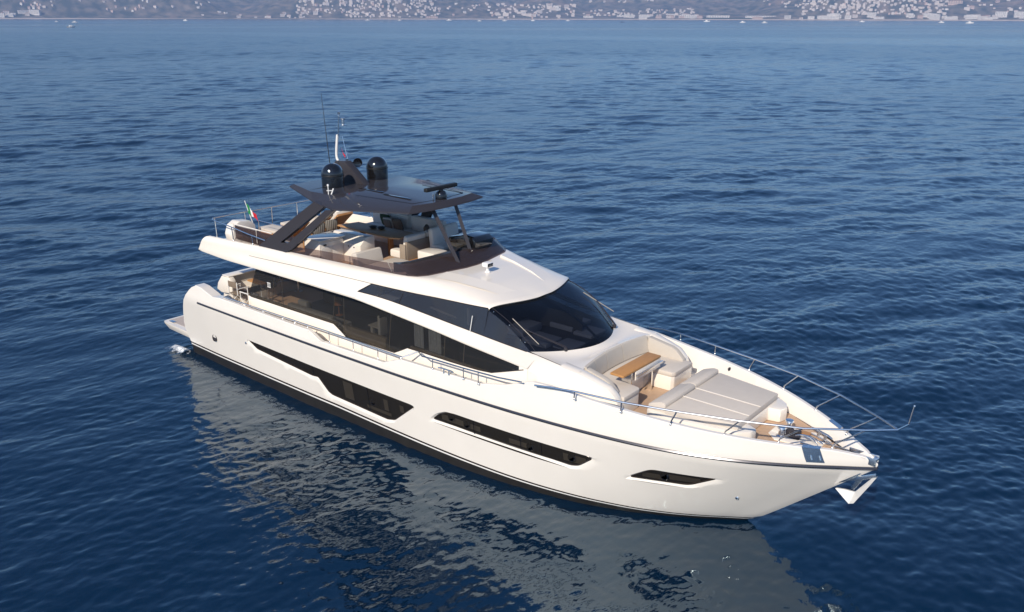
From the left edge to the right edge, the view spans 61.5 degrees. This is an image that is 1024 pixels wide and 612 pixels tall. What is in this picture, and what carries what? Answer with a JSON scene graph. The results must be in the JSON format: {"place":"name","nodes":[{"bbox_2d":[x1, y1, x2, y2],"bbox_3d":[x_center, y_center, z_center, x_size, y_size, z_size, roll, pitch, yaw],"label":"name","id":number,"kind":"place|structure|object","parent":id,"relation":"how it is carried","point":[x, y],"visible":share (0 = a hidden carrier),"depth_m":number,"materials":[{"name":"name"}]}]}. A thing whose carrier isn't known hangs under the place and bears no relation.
{"place":"outdoors","nodes":[
{"label":"outdoors","id":0,"kind":"place"},
{"bbox_2d":[380,214,389,224],"bbox_3d":[-4.181,-2.853,28.592,0.440,0.440,0.180,15,44,37],"label":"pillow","id":1,"kind":"object","parent":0,"point":[382,216],"visible":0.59,"depth_m":28.51,"materials":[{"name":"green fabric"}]},
{"bbox_2d":[383,217,394,228],"bbox_3d":[-4.051,-2.734,28.300,0.400,0.400,0.180,12,42,32],"label":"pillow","id":2,"kind":"object","parent":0,"point":[387,221],"visible":0.94,"depth_m":28.21,"materials":[{"name":"fabric"}]},
{"bbox_2d":[392,218,403,230],"bbox_3d":[-3.728,-2.664,28.124,0.420,0.420,0.180,18,46,42],"label":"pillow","id":3,"kind":"object","parent":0,"point":[397,224],"visible":0.91,"depth_m":28.02,"materials":[{"name":"black fabric"}]},
{"bbox_2d":[423,224,429,230],"bbox_3d":[-2.676,-2.378,27.277,0.180,0.400,0.400,-19,17,7],"label":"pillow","id":4,"kind":"object","parent":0,"point":[426,227],"visible":0.41,"depth_m":27.10,"materials":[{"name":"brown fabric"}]},
{"bbox_2d":[0,19,1023,611],"bbox_3d":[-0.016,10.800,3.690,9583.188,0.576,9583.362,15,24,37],"label":"sea","id":5,"kind":"structure","parent":0,"point":[836,205],"depth_m":39.79,"materials":[{"name":"blue liquid"}]},
{"bbox_2d":[174,345,186,352],"bbox_3d":[-12.201,1.487,30.912,2.500,0.188,1.300,15,24,37],"label":"foam","id":6,"kind":"object","parent":5,"relation":"on","point":[178,348],"visible":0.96,"depth_m":30.80,"materials":[{"name":"white"}]},
{"bbox_2d":[164,95,915,519],"bbox_3d":[-1.623,-0.923,24.795,25.252,9.717,5.838,15,24,37],"label":"motor yacht","id":7,"kind":"object","parent":5,"relation":"on","point":[488,355],"visible":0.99,"depth_m":22.58,"materials":[{"name":"white"}]},
{"bbox_2d":[227,280,248,302],"bbox_3d":[-9.362,-0.464,29.572,0.556,0.910,0.496,15,24,37],"label":"folding chair","id":8,"kind":"object","parent":7,"relation":"on","point":[234,285],"visible":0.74,"depth_m":29.43,"materials":[{"name":"white metal"}]},
{"bbox_2d":[239,287,250,305],"bbox_3d":[-8.806,-0.295,29.070,0.496,0.910,0.556,15,24,37],"label":"folding chair","id":9,"kind":"object","parent":7,"relation":"on","point":[247,293],"visible":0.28,"depth_m":28.84,"materials":[{"name":"white metal"}]},
{"bbox_2d":[244,201,257,221],"bbox_3d":[-8.640,-2.992,28.577,0.323,1.028,0.232,-14,23,-36],"label":"ensign","id":10,"kind":"object","parent":7,"relation":"attached to","point":[252,214],"visible":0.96,"depth_m":28.56,"materials":[{"name":"multicoloured fabric"}]},
{"bbox_2d":[258,222,309,236],"bbox_3d":[-7.542,-2.515,28.349,2.047,0.891,0.660,15,24,37],"label":"sun lounger","id":11,"kind":"object","parent":7,"relation":"on","point":[272,228],"visible":0.27,"depth_m":28.48,"materials":[{"name":"white fabric"}]},
{"bbox_2d":[280,216,331,226],"bbox_3d":[-6.969,-2.735,29.008,2.047,0.891,0.660,15,24,37],"label":"sun lounger","id":12,"kind":"object","parent":7,"relation":"on","point":[285,222],"visible":0.11,"depth_m":28.51,"materials":[{"name":"white fabric"}]},
{"bbox_2d":[303,222,325,247],"bbox_3d":[-6.340,-2.267,27.605,0.520,0.900,0.570,15,24,37],"label":"deck chair","id":13,"kind":"object","parent":7,"relation":"on","point":[321,229],"visible":0.18,"depth_m":27.46,"materials":[{"name":"wicker"}]},
{"bbox_2d":[309,211,352,228],"bbox_3d":[-6.377,-2.962,29.688,2.047,0.891,0.660,15,24,37],"label":"sun lounger","id":14,"kind":"object","parent":7,"relation":"on","point":[343,216],"visible":0.17,"depth_m":29.06,"materials":[{"name":"wood"}]},
{"bbox_2d":[325,217,337,231],"bbox_3d":[-6.048,-2.454,28.163,0.520,0.900,0.570,15,24,37],"label":"deck chair","id":15,"kind":"object","parent":7,"relation":"on","point":[331,225],"visible":0.46,"depth_m":27.95,"materials":[{"name":"wicker"}]},
{"bbox_2d":[249,269,522,372],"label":"saloon window","id":16,"kind":"structure","parent":7,"relation":"in","point":[357,320],"depth_m":24.29,"materials":[{"name":"black glass"}]},
{"bbox_2d":[357,284,529,352],"bbox_3d":[-1.848,0.211,22.580,5.537,0.937,0.292,11,22,30],"label":"wheelhouse window","id":17,"kind":"structure","parent":7,"relation":"in","point":[472,318],"depth_m":22.34,"materials":[{"name":"black glass"}]},
{"bbox_2d":[545,294,612,323],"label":"window","id":18,"kind":"structure","parent":7,"relation":"in","point":[605,318],"depth_m":25.00,"materials":[{"name":"black glass"}]},
{"bbox_2d":[554,280,606,314],"bbox_3d":[0.750,-0.786,25.565,0.292,0.937,5.537,-16,25,-40],"label":"wheelhouse window","id":19,"kind":"structure","parent":7,"relation":"in","point":[568,289],"depth_m":24.43,"materials":[{"name":"black glass"}]},
{"bbox_2d":[0,0,1023,19],"bbox_3d":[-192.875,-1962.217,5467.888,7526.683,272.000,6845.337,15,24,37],"label":"hills","id":20,"kind":"structure","parent":0,"point":[275,9],"depth_m":4267.82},
{"bbox_2d":[17,10,28,13],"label":"apartment block","id":21,"kind":"structure","parent":20,"relation":"on","point":[22,11],"depth_m":3811.12,"materials":[{"name":"white"}]},
{"bbox_2d":[29,10,40,14],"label":"apartment block","id":22,"kind":"structure","parent":20,"relation":"on","point":[35,12],"depth_m":3826.42,"materials":[{"name":"white"}]},
{"bbox_2d":[639,15,646,18],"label":"shore building","id":23,"kind":"structure","parent":20,"relation":"on","point":[642,16],"depth_m":4271.16,"materials":[{"name":"white"}]},
{"bbox_2d":[295,0,1012,17],"bbox_3d":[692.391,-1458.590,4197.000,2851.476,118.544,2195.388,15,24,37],"label":"distant houses","id":24,"kind":"structure","parent":20,"relation":"on","point":[813,3],"depth_m":4273.35,"materials":[{"name":"beige"}]},
{"bbox_2d":[707,15,728,17],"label":"hotel","id":25,"kind":"structure","parent":20,"relation":"on","point":[710,16],"depth_m":4284.20,"materials":[{"name":"white"}]},
{"bbox_2d":[702,18,750,18],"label":"treeline","id":26,"kind":"object","parent":20,"relation":"on","point":[726,18],"visible":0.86,"depth_m":4188.91,"materials":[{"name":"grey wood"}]},
{"bbox_2d":[745,16,773,17],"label":"shore building","id":27,"kind":"structure","parent":20,"relation":"on","point":[757,16],"depth_m":4221.83,"materials":[{"name":"white"}]},
{"bbox_2d":[819,16,836,18],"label":"shore building","id":28,"kind":"structure","parent":20,"relation":"on","point":[824,17],"depth_m":4078.29,"materials":[{"name":"white"}]},
{"bbox_2d":[830,13,840,17],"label":"hotel","id":29,"kind":"structure","parent":20,"relation":"on","point":[837,14],"depth_m":4070.66,"materials":[{"name":"white"}]},
{"bbox_2d":[867,12,876,17],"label":"hotel","id":30,"kind":"structure","parent":20,"relation":"on","point":[871,14],"depth_m":4028.95,"materials":[{"name":"white"}]},
{"bbox_2d":[929,14,940,19],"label":"hotel","id":31,"kind":"structure","parent":20,"relation":"on","point":[934,16],"depth_m":3908.97,"materials":[{"name":"white"}]},
{"bbox_2d":[944,17,957,19],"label":"hotel","id":32,"kind":"structure","parent":20,"relation":"on","point":[950,18],"depth_m":3870.91,"materials":[{"name":"white"}]},
{"bbox_2d":[948,0,962,4],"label":"hotel","id":33,"kind":"structure","parent":20,"relation":"on","point":[952,2],"depth_m":4000.72,"materials":[{"name":"beige"}]},
{"bbox_2d":[995,12,1007,16],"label":"hotel","id":34,"kind":"structure","parent":20,"relation":"on","point":[1004,14],"depth_m":3828.21,"materials":[{"name":"white"}]},
{"bbox_2d":[1014,12,1023,16],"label":"hotel","id":35,"kind":"structure","parent":20,"relation":"on","point":[1017,14],"depth_m":3799.19,"materials":[{"name":"white"}]},
{"bbox_2d":[0,18,1023,20],"bbox_3d":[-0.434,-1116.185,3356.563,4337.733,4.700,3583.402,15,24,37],"label":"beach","id":36,"kind":"structure","parent":0,"point":[570,19],"depth_m":4041.57,"materials":[{"name":"beige sand"}]}
]}

